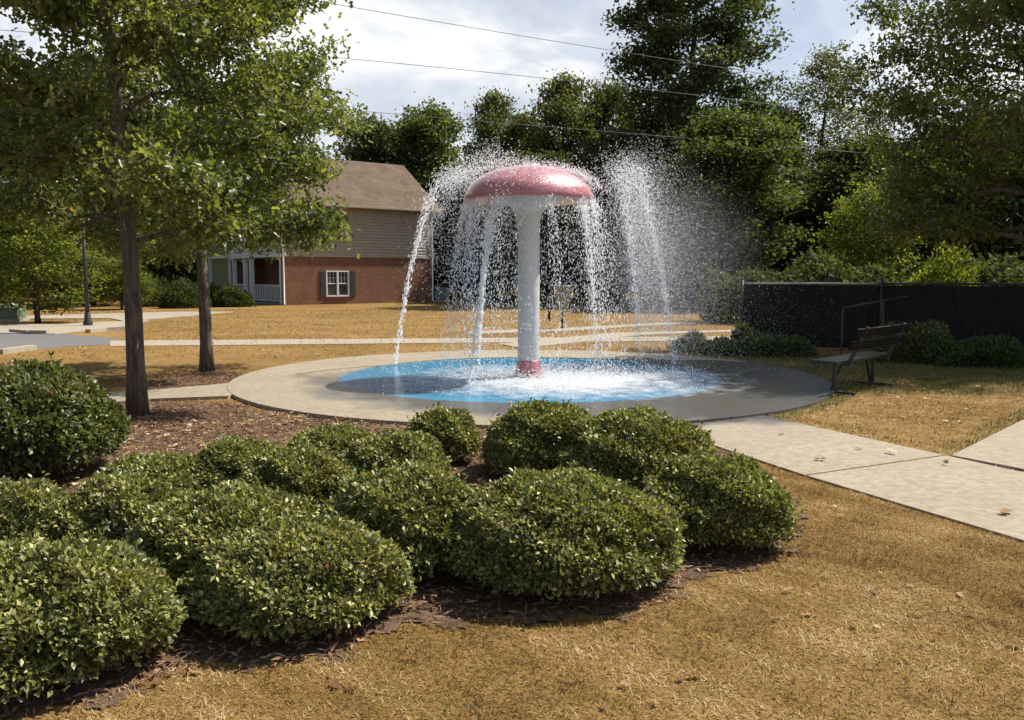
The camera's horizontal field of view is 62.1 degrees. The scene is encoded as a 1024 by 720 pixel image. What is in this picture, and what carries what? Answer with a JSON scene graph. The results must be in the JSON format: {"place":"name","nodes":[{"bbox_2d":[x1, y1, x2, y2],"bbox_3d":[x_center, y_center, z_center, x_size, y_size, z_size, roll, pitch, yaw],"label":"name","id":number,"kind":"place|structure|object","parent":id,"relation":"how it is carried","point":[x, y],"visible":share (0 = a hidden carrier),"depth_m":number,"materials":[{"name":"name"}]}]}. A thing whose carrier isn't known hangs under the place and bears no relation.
{"place":"outdoors","nodes":[
{"label":"outdoors","id":0,"kind":"place"},
{"bbox_2d":[0,333,119,349],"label":"road","id":1,"kind":"structure","parent":0,"point":[43,341],"depth_m":22.10,"materials":[{"name":"concrete"}]},
{"bbox_2d":[0,326,124,353],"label":"kerb","id":2,"kind":"structure","parent":1,"relation":"on","point":[23,348],"depth_m":24.53,"materials":[{"name":"concrete"}]},
{"bbox_2d":[0,312,230,333],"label":"driveway","id":3,"kind":"structure","parent":0,"point":[65,328],"depth_m":29.49,"materials":[{"name":"beige concrete"}]},
{"bbox_2d":[77,188,92,324],"bbox_3d":[-14.206,-3.468,28.247,0.406,4.680,0.406,2,6,22],"label":"lamp post","id":4,"kind":"object","parent":3,"relation":"on","point":[87,318],"visible":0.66,"depth_m":28.31,"materials":[{"name":"black metal"}]},
{"bbox_2d":[109,383,231,403],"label":"side path","id":5,"kind":"structure","parent":0,"point":[209,392],"depth_m":11.87,"materials":[{"name":"concrete"}]},
{"bbox_2d":[185,156,441,304],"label":"apartment house","id":6,"kind":"structure","parent":0,"point":[379,197],"depth_m":51.60,"materials":[{"name":"red brick"}]},
{"bbox_2d":[326,271,350,297],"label":"window","id":7,"kind":"structure","parent":6,"relation":"in","point":[337,283],"depth_m":49.90,"materials":[{"name":"white glass"}]},
{"bbox_2d":[110,336,730,345],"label":"pavement","id":8,"kind":"structure","parent":0,"point":[265,342],"depth_m":21.69,"materials":[{"name":"concrete"}]},
{"bbox_2d":[2,30,904,121],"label":"power line","id":9,"kind":"object","parent":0,"point":[558,79],"visible":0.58,"depth_m":40.69,"materials":[{"name":"metal"}]},
{"bbox_2d":[0,280,1023,719],"bbox_3d":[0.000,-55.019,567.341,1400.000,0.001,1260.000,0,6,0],"label":"ground","id":10,"kind":"structure","parent":0,"point":[164,360],"depth_m":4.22,"materials":[{"name":"brown plant"}]},
{"bbox_2d":[0,303,29,321],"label":"utility box","id":11,"kind":"object","parent":10,"relation":"on","point":[6,315],"visible":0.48,"depth_m":31.21,"materials":[{"name":"metal"}]},
{"bbox_2d":[0,78,106,299],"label":"broadleaf tree","id":12,"kind":"object","parent":10,"relation":"on","point":[3,177],"visible":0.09,"depth_m":42.93,"materials":[{"name":"green plant"}]},
{"bbox_2d":[0,192,118,323],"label":"tree","id":13,"kind":"object","parent":10,"relation":"on","point":[17,246],"visible":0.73,"depth_m":29.79,"materials":[{"name":"green plant"}]},
{"bbox_2d":[0,98,172,304],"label":"broadleaf tree","id":14,"kind":"object","parent":10,"relation":"on","point":[145,256],"visible":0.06,"depth_m":46.55,"materials":[{"name":"green plant"}]},
{"bbox_2d":[87,255,160,309],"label":"bush","id":15,"kind":"object","parent":10,"relation":"on","point":[114,277],"visible":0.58,"depth_m":41.56,"materials":[{"name":"green plant"}]},
{"bbox_2d":[123,276,170,306],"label":"plant","id":16,"kind":"object","parent":10,"relation":"on","point":[158,292],"visible":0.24,"depth_m":45.78,"materials":[{"name":"green plant"}]},
{"bbox_2d":[88,126,206,287],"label":"broadleaf tree","id":17,"kind":"object","parent":10,"relation":"on","point":[170,269],"visible":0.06,"depth_m":58.19,"materials":[{"name":"green plant"}]},
{"bbox_2d":[154,277,211,308],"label":"plant","id":18,"kind":"object","parent":10,"relation":"on","point":[178,294],"visible":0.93,"depth_m":43.65,"materials":[{"name":"green plant"}]},
{"bbox_2d":[117,369,249,389],"bbox_3d":[-5.086,0.321,13.769,1.717,0.022,2.747,0,6,0],"label":"mulch bed","id":19,"kind":"object","parent":10,"relation":"on","point":[182,376],"visible":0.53,"depth_m":13.87,"materials":[{"name":"brown wood"}]},
{"bbox_2d":[0,0,377,371],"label":"oak tree","id":20,"kind":"object","parent":19,"relation":"on","point":[253,187],"visible":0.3,"depth_m":13.65,"materials":[{"name":"green plant"}]},
{"bbox_2d":[193,282,221,306],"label":"plant","id":21,"kind":"object","parent":10,"relation":"on","point":[213,291],"visible":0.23,"depth_m":45.90,"materials":[{"name":"green plant"}]},
{"bbox_2d":[212,282,256,306],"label":"plant","id":22,"kind":"object","parent":10,"relation":"on","point":[229,295],"visible":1,"depth_m":45.24,"materials":[{"name":"green plant"}]},
{"bbox_2d":[217,112,334,180],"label":"broadleaf tree","id":23,"kind":"object","parent":10,"relation":"on","point":[313,152],"visible":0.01,"depth_m":72.67,"materials":[{"name":"green plant"}]},
{"bbox_2d":[323,110,423,175],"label":"broadleaf tree","id":24,"kind":"object","parent":10,"relation":"on","point":[356,152],"visible":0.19,"depth_m":60.56,"materials":[{"name":"green plant"}]},
{"bbox_2d":[350,117,451,271],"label":"broadleaf tree","id":25,"kind":"object","parent":10,"relation":"on","point":[436,243],"visible":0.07,"depth_m":62.64,"materials":[{"name":"green plant"}]},
{"bbox_2d":[0,399,816,718],"bbox_3d":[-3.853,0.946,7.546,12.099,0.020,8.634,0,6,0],"label":"mulch bed","id":26,"kind":"object","parent":10,"relation":"on","point":[200,645],"visible":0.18,"depth_m":4.39,"materials":[{"name":"brown wood"}]},
{"bbox_2d":[0,470,78,541],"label":"shrub","id":27,"kind":"object","parent":26,"relation":"on","point":[26,504],"visible":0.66,"depth_m":4.80,"materials":[{"name":"green plant"}]},
{"bbox_2d":[0,351,132,477],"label":"shrub","id":28,"kind":"object","parent":26,"relation":"on","point":[54,409],"visible":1,"depth_m":6.86,"materials":[{"name":"green plant"}]},
{"bbox_2d":[0,525,188,703],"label":"shrub","id":29,"kind":"object","parent":26,"relation":"on","point":[41,579],"visible":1,"depth_m":3.51,"materials":[{"name":"green plant"}]},
{"bbox_2d":[41,464,197,542],"bbox_3d":[-2.334,0.932,5.104,0.886,0.548,0.867,0,6,0],"label":"shrub","id":30,"kind":"object","parent":26,"relation":"on","point":[117,501],"visible":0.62,"depth_m":4.87,"materials":[{"name":"green plant"}]},
{"bbox_2d":[90,445,207,491],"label":"shrub","id":31,"kind":"object","parent":26,"relation":"on","point":[170,467],"visible":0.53,"depth_m":6.16,"materials":[{"name":"green plant"}]},
{"bbox_2d":[0,0,361,416],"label":"oak tree","id":32,"kind":"object","parent":26,"relation":"on","point":[144,181],"visible":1,"depth_m":9.97,"materials":[{"name":"green plant"}]},
{"bbox_2d":[118,478,320,596],"bbox_3d":[-1.571,0.952,4.744,1.268,0.582,1.124,0,6,0],"label":"shrub","id":33,"kind":"object","parent":26,"relation":"on","point":[173,533],"visible":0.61,"depth_m":4.48,"materials":[{"name":"green plant"}]},
{"bbox_2d":[182,433,276,488],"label":"shrub","id":34,"kind":"object","parent":26,"relation":"on","point":[220,458],"visible":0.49,"depth_m":6.37,"materials":[{"name":"green plant"}]},
{"bbox_2d":[236,436,357,510],"bbox_3d":[-1.575,0.833,6.123,0.945,0.544,0.926,0,6,0],"label":"shrub","id":35,"kind":"object","parent":26,"relation":"on","point":[316,473],"visible":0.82,"depth_m":5.94,"materials":[{"name":"green plant"}]},
{"bbox_2d":[179,506,421,647],"bbox_3d":[-1.068,1.026,4.264,1.123,0.531,1.117,3,7,30],"label":"shrub","id":36,"kind":"object","parent":26,"relation":"on","point":[329,553],"visible":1,"depth_m":3.98,"materials":[{"name":"green plant"}]},
{"bbox_2d":[0,408,643,599],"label":"bed leaves","id":37,"kind":"object","parent":26,"relation":"on","point":[612,597],"visible":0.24,"depth_m":8.78,"materials":[{"name":"brown plant"}]},
{"bbox_2d":[284,418,372,459],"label":"shrub","id":38,"kind":"object","parent":26,"relation":"on","point":[341,435],"visible":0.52,"depth_m":7.30,"materials":[{"name":"green plant"}]},
{"bbox_2d":[335,424,456,473],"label":"shrub","id":39,"kind":"object","parent":26,"relation":"on","point":[383,446],"visible":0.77,"depth_m":6.82,"materials":[{"name":"green plant"}]},
{"bbox_2d":[319,453,477,582],"bbox_3d":[-0.619,0.889,4.978,0.986,0.657,0.975,4,7,32],"label":"shrub","id":40,"kind":"object","parent":26,"relation":"on","point":[408,498],"visible":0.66,"depth_m":4.70,"materials":[{"name":"green plant"}]},
{"bbox_2d":[404,400,482,461],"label":"shrub","id":41,"kind":"object","parent":26,"relation":"on","point":[455,428],"visible":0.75,"depth_m":7.52,"materials":[{"name":"green plant"}]},
{"bbox_2d":[478,396,592,474],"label":"shrub","id":42,"kind":"object","parent":26,"relation":"on","point":[523,432],"visible":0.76,"depth_m":6.93,"materials":[{"name":"green plant"}]},
{"bbox_2d":[433,461,693,601],"bbox_3d":[0.291,0.922,4.826,1.369,0.627,1.407,5,7,40],"label":"shrub","id":43,"kind":"object","parent":26,"relation":"on","point":[505,519],"visible":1,"depth_m":4.44,"materials":[{"name":"green plant"}]},
{"bbox_2d":[549,402,715,489],"bbox_3d":[0.986,0.688,6.902,1.416,0.680,1.307,-4,7,-38],"label":"shrub","id":44,"kind":"object","parent":26,"relation":"on","point":[608,443],"visible":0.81,"depth_m":6.54,"materials":[{"name":"green plant"}]},
{"bbox_2d":[634,445,805,550],"bbox_3d":[1.294,0.870,5.441,1.021,0.606,1.033,0,6,0],"label":"shrub","id":45,"kind":"object","parent":26,"relation":"on","point":[715,492],"visible":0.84,"depth_m":5.12,"materials":[{"name":"green plant"}]},
{"bbox_2d":[380,91,472,285],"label":"broadleaf tree","id":46,"kind":"object","parent":10,"relation":"on","point":[444,128],"visible":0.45,"depth_m":62.87,"materials":[{"name":"green plant"}]},
{"bbox_2d":[1,309,859,359],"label":"lawn grass","id":47,"kind":"structure","parent":10,"relation":"on","point":[274,311],"depth_m":27.34,"materials":[{"name":"brown plant"}]},
{"bbox_2d":[433,286,449,301],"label":"air conditioner","id":48,"kind":"object","parent":10,"relation":"on","point":[440,296],"visible":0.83,"depth_m":53.97,"materials":[{"name":"metal"}]},
{"bbox_2d":[430,159,507,296],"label":"broadleaf tree","id":49,"kind":"object","parent":10,"relation":"on","point":[454,205],"visible":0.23,"depth_m":63.67,"materials":[{"name":"green plant"}]},
{"bbox_2d":[451,86,530,298],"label":"broadleaf tree","id":50,"kind":"object","parent":10,"relation":"on","point":[491,107],"visible":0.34,"depth_m":57.92,"materials":[{"name":"green plant"}]},
{"bbox_2d":[0,118,1020,302],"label":"woodland edge","id":51,"kind":"object","parent":10,"relation":"on","point":[795,163],"depth_m":56.74,"materials":[{"name":"green plant"}]},
{"bbox_2d":[467,105,561,240],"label":"broadleaf tree","id":52,"kind":"object","parent":10,"relation":"on","point":[518,116],"visible":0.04,"depth_m":61.46,"materials":[{"name":"green plant"}]},
{"bbox_2d":[461,144,599,301],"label":"broadleaf tree","id":53,"kind":"object","parent":10,"relation":"on","point":[549,155],"visible":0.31,"depth_m":51.92,"materials":[{"name":"green plant"}]},
{"bbox_2d":[227,350,834,428],"bbox_3d":[0.280,0.298,14.100,9.500,0.102,9.500,0,6,0],"label":"pool apron","id":54,"kind":"object","parent":10,"relation":"on","point":[316,388],"visible":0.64,"depth_m":11.88,"materials":[{"name":"concrete"}]},
{"bbox_2d":[338,358,720,402],"bbox_3d":[0.280,0.263,14.096,6.240,0.001,6.240,0,6,0],"label":"pool basin","id":55,"kind":"object","parent":54,"relation":"in","point":[432,386],"visible":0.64,"depth_m":12.98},
{"bbox_2d":[393,155,587,371],"bbox_3d":[-0.577,-1.648,14.314,3.674,3.757,2.050,1,6,11],"label":"water jet","id":56,"kind":"object","parent":55,"relation":"on","point":[416,245],"visible":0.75,"depth_m":14.94,"materials":[{"name":"white liquid"}]},
{"bbox_2d":[390,133,511,301],"bbox_3d":[-1.028,-2.367,14.012,2.442,2.826,3.147,-1,6,-13],"label":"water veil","id":57,"kind":"object","parent":56,"relation":"attached to","point":[457,190],"visible":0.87,"depth_m":14.12,"materials":[{"name":"white"}]},
{"bbox_2d":[469,201,567,374],"bbox_3d":[0.017,-1.369,13.874,1.617,3.282,1.678,2,6,15],"label":"water jet","id":58,"kind":"object","parent":55,"relation":"on","point":[480,325],"visible":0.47,"depth_m":14.20,"materials":[{"name":"white liquid"}]},
{"bbox_2d":[466,170,590,385],"bbox_3d":[0.365,-1.294,13.298,2.087,3.223,1.991,0,6,0],"label":"water jet","id":59,"kind":"object","parent":55,"relation":"on","point":[484,265],"visible":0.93,"depth_m":12.60,"materials":[{"name":"white liquid"}]},
{"bbox_2d":[464,164,593,377],"bbox_3d":[0.270,-1.413,13.677,2.080,3.415,2.080,0,6,0],"label":"mushroom fountain","id":60,"kind":"object","parent":55,"relation":"on","point":[562,190],"visible":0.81,"depth_m":13.42,"materials":[{"name":"white paint"}]},
{"bbox_2d":[442,138,603,198],"bbox_3d":[0.167,-3.084,13.513,2.582,0.958,2.305,0,6,0],"label":"water splash","id":61,"kind":"object","parent":60,"relation":"on","point":[539,164],"visible":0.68,"depth_m":13.13,"materials":[{"name":"white"}]},
{"bbox_2d":[419,192,648,386],"bbox_3d":[0.275,-1.185,13.771,3.834,2.945,3.796,0,6,0],"label":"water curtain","id":62,"kind":"object","parent":60,"relation":"attached to","point":[466,207],"visible":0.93,"depth_m":13.54,"materials":[{"name":"white liquid"}]},
{"bbox_2d":[467,201,590,377],"bbox_3d":[0.272,-1.153,13.973,1.893,2.802,1.834,-5,7,-39],"label":"water drip","id":63,"kind":"object","parent":55,"relation":"on","point":[526,268],"visible":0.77,"depth_m":13.81,"materials":[{"name":"white"}]},
{"bbox_2d":[339,349,720,399],"bbox_3d":[0.285,0.014,14.059,6.161,0.468,5.936,0,6,0],"label":"water splatter","id":64,"kind":"object","parent":55,"relation":"on","point":[570,378],"visible":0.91,"depth_m":13.48,"materials":[{"name":"white liquid"}]},
{"bbox_2d":[445,367,691,392],"bbox_3d":[0.920,0.296,13.547,5.900,0.001,4.900,0,6,0],"label":"foam","id":65,"kind":"object","parent":55,"relation":"on","point":[553,386],"visible":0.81,"depth_m":13.05,"materials":[{"name":"white"}]},
{"bbox_2d":[504,167,656,378],"bbox_3d":[1.168,-1.612,14.529,2.465,3.614,2.281,-5,8,-42],"label":"water jet","id":66,"kind":"object","parent":55,"relation":"on","point":[595,320],"visible":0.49,"depth_m":14.84,"materials":[{"name":"white liquid"}]},
{"bbox_2d":[448,137,769,369],"bbox_3d":[1.819,-1.753,14.325,4.915,3.962,3.313,2,6,17],"label":"water jet","id":67,"kind":"object","parent":55,"relation":"on","point":[666,310],"visible":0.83,"depth_m":14.72,"materials":[{"name":"white liquid"}]},
{"bbox_2d":[545,153,751,372],"bbox_3d":[2.175,-1.768,14.686,4.772,3.898,3.007,-3,6,-24],"label":"water jet","id":68,"kind":"object","parent":55,"relation":"on","point":[633,289],"visible":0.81,"depth_m":15.07,"materials":[{"name":"white liquid"}]},
{"bbox_2d":[580,138,751,364],"bbox_3d":[2.405,-1.797,14.404,3.027,3.855,3.555,0,6,0],"label":"water plume","id":69,"kind":"object","parent":68,"relation":"on","point":[639,244],"visible":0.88,"depth_m":14.34,"materials":[{"name":"white"}]},
{"bbox_2d":[76,375,1023,472],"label":"lawn grass","id":70,"kind":"structure","parent":10,"relation":"on","point":[876,409],"depth_m":10.56,"materials":[{"name":"brown plant"}]},
{"bbox_2d":[519,68,610,278],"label":"broadleaf tree","id":71,"kind":"object","parent":10,"relation":"on","point":[561,109],"visible":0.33,"depth_m":57.41,"materials":[{"name":"green plant"}]},
{"bbox_2d":[151,383,1021,719],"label":"fallen leaves","id":72,"kind":"object","parent":10,"relation":"on","point":[337,683],"visible":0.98,"depth_m":4.53,"materials":[{"name":"brown plant"}]},
{"bbox_2d":[574,70,638,298],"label":"broadleaf tree","id":73,"kind":"object","parent":10,"relation":"on","point":[606,93],"visible":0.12,"depth_m":59.75,"materials":[{"name":"green plant"}]},
{"bbox_2d":[550,124,682,303],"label":"broadleaf tree","id":74,"kind":"object","parent":10,"relation":"on","point":[604,143],"visible":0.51,"depth_m":48.60,"materials":[{"name":"green plant"}]},
{"bbox_2d":[606,101,697,298],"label":"broadleaf tree","id":75,"kind":"object","parent":10,"relation":"on","point":[667,133],"visible":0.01,"depth_m":57.72,"materials":[{"name":"green plant"}]},
{"bbox_2d":[666,329,709,351],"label":"plant","id":76,"kind":"object","parent":10,"relation":"on","point":[688,344],"visible":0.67,"depth_m":18.89,"materials":[{"name":"green plant"}]},
{"bbox_2d":[591,0,813,303],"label":"tall tree","id":77,"kind":"object","parent":10,"relation":"on","point":[664,36],"visible":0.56,"depth_m":47.69,"materials":[{"name":"green plant"}]},
{"bbox_2d":[405,390,1023,542],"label":"walkway","id":78,"kind":"structure","parent":10,"relation":"on","point":[977,495],"depth_m":7.35,"materials":[{"name":"beige concrete"}]},
{"bbox_2d":[695,335,754,355],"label":"plant","id":79,"kind":"object","parent":10,"relation":"on","point":[725,344],"visible":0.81,"depth_m":18.10,"materials":[{"name":"green plant"}]},
{"bbox_2d":[638,98,820,303],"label":"broadleaf tree","id":80,"kind":"object","parent":10,"relation":"on","point":[753,148],"visible":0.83,"depth_m":41.04,"materials":[{"name":"green plant"}]},
{"bbox_2d":[730,320,761,340],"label":"plant","id":81,"kind":"object","parent":10,"relation":"on","point":[746,330],"visible":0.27,"depth_m":18.89,"materials":[{"name":"green plant"}]},
{"bbox_2d":[728,102,812,271],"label":"broadleaf tree","id":82,"kind":"object","parent":10,"relation":"on","point":[770,110],"depth_m":55.17,"materials":[{"name":"green plant"}]},
{"bbox_2d":[737,332,818,357],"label":"plant","id":83,"kind":"object","parent":10,"relation":"on","point":[790,345],"visible":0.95,"depth_m":17.82,"materials":[{"name":"green plant"}]},
{"bbox_2d":[737,163,840,274],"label":"broadleaf tree","id":84,"kind":"object","parent":10,"relation":"on","point":[795,217],"visible":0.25,"depth_m":48.35,"materials":[{"name":"green plant"}]},
{"bbox_2d":[764,40,883,189],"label":"broadleaf tree","id":85,"kind":"object","parent":10,"relation":"on","point":[826,78],"visible":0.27,"depth_m":53.33,"materials":[{"name":"green plant"}]},
{"bbox_2d":[780,132,920,277],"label":"broadleaf tree","id":86,"kind":"object","parent":10,"relation":"on","point":[834,171],"visible":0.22,"depth_m":44.68,"materials":[{"name":"green plant"}]},
{"bbox_2d":[692,245,1023,323],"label":"undergrowth","id":87,"kind":"object","parent":10,"relation":"on","point":[999,272],"visible":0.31,"depth_m":29.29,"materials":[{"name":"green plant"}]},
{"bbox_2d":[809,322,911,395],"bbox_3d":[5.184,-0.053,12.649,0.781,0.989,1.984,6,8,44],"label":"park bench","id":88,"kind":"object","parent":10,"relation":"on","point":[861,334],"visible":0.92,"depth_m":12.37,"materials":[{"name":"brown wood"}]},
{"bbox_2d":[827,87,909,174],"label":"broadleaf tree","id":89,"kind":"object","parent":10,"relation":"on","point":[865,123],"visible":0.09,"depth_m":50.83,"materials":[{"name":"green plant"}]},
{"bbox_2d":[807,176,939,278],"bbox_3d":[13.950,-4.388,32.966,5.121,5.576,4.726,-2,6,-20],"label":"tree","id":90,"kind":"object","parent":10,"relation":"on","point":[850,250],"visible":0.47,"depth_m":32.29,"materials":[{"name":"green plant"}]},
{"bbox_2d":[840,295,908,363],"bbox_3d":[6.735,-0.530,15.778,2.007,1.314,0.041,-4,7,-33],"label":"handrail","id":91,"kind":"object","parent":10,"relation":"on","point":[843,308],"visible":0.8,"depth_m":15.63,"materials":[{"name":"black metal"}]},
{"bbox_2d":[740,277,1023,352],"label":"screened fence","id":92,"kind":"object","parent":10,"relation":"on","point":[963,312],"visible":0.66,"depth_m":19.32,"materials":[{"name":"fabric"}]},
{"bbox_2d":[860,319,955,363],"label":"plant","id":93,"kind":"object","parent":10,"relation":"on","point":[919,338],"visible":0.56,"depth_m":16.57,"materials":[{"name":"green plant"}]},
{"bbox_2d":[800,0,1023,260],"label":"oak tree","id":94,"kind":"object","parent":10,"relation":"on","point":[910,183],"visible":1,"depth_m":18.89,"materials":[{"name":"green plant"}]},
{"bbox_2d":[837,135,991,282],"bbox_3d":[17.322,-5.982,37.591,6.188,7.828,6.384,-2,6,-15],"label":"broadleaf tree","id":95,"kind":"object","parent":10,"relation":"on","point":[860,179],"visible":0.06,"depth_m":36.51,"materials":[{"name":"green plant"}]},
{"bbox_2d":[903,241,980,285],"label":"plant","id":96,"kind":"object","parent":10,"relation":"on","point":[932,274],"visible":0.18,"depth_m":23.82,"materials":[{"name":"green plant"}]},
{"bbox_2d":[883,100,1023,282],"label":"broadleaf tree","id":97,"kind":"object","parent":10,"relation":"on","point":[1005,212],"visible":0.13,"depth_m":34.34,"materials":[{"name":"green plant"}]},
{"bbox_2d":[915,334,1023,367],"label":"plant","id":98,"kind":"object","parent":10,"relation":"on","point":[982,351],"visible":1,"depth_m":15.82,"materials":[{"name":"green plant"}]},
{"bbox_2d":[951,420,1023,470],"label":"side walkway","id":99,"kind":"structure","parent":10,"relation":"on","point":[1003,448],"depth_m":8.16,"materials":[{"name":"concrete"}]},
{"bbox_2d":[985,102,1023,268],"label":"broadleaf tree","id":100,"kind":"object","parent":10,"relation":"on","point":[1012,174],"visible":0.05,"depth_m":35.70,"materials":[{"name":"green plant"}]},
{"bbox_2d":[0,0,1023,271],"label":"sky","id":101,"kind":"structure","parent":0,"point":[383,87],"materials":[{"name":"white"}]},
{"bbox_2d":[182,96,869,153],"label":"power line","id":102,"kind":"object","parent":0,"point":[572,128],"visible":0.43,"depth_m":40.74,"materials":[{"name":"metal"}]},
{"bbox_2d":[472,320,733,347],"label":"path","id":103,"kind":"structure","parent":0,"point":[570,340],"depth_m":24.96,"materials":[{"name":"concrete"}]},
{"bbox_2d":[553,285,571,328],"bbox_3d":[1.582,-1.667,26.828,0.600,1.380,0.600,0,6,0],"label":"waste bin","id":104,"kind":"object","parent":103,"relation":"on","point":[561,289],"visible":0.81,"depth_m":26.61,"materials":[{"name":"black metal"}]},
{"bbox_2d":[320,1,982,104],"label":"power line","id":105,"kind":"object","parent":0,"point":[598,48],"visible":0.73,"depth_m":40.81,"materials":[{"name":"metal"}]},
{"bbox_2d":[609,126,914,378],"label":"water mist","id":106,"kind":"structure","parent":0,"point":[651,276],"depth_m":14.30,"materials":[{"name":"white liquid"}]},
{"bbox_2d":[731,353,1023,452],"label":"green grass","id":107,"kind":"structure","parent":0,"point":[890,374],"depth_m":13.99,"materials":[{"name":"plant"}]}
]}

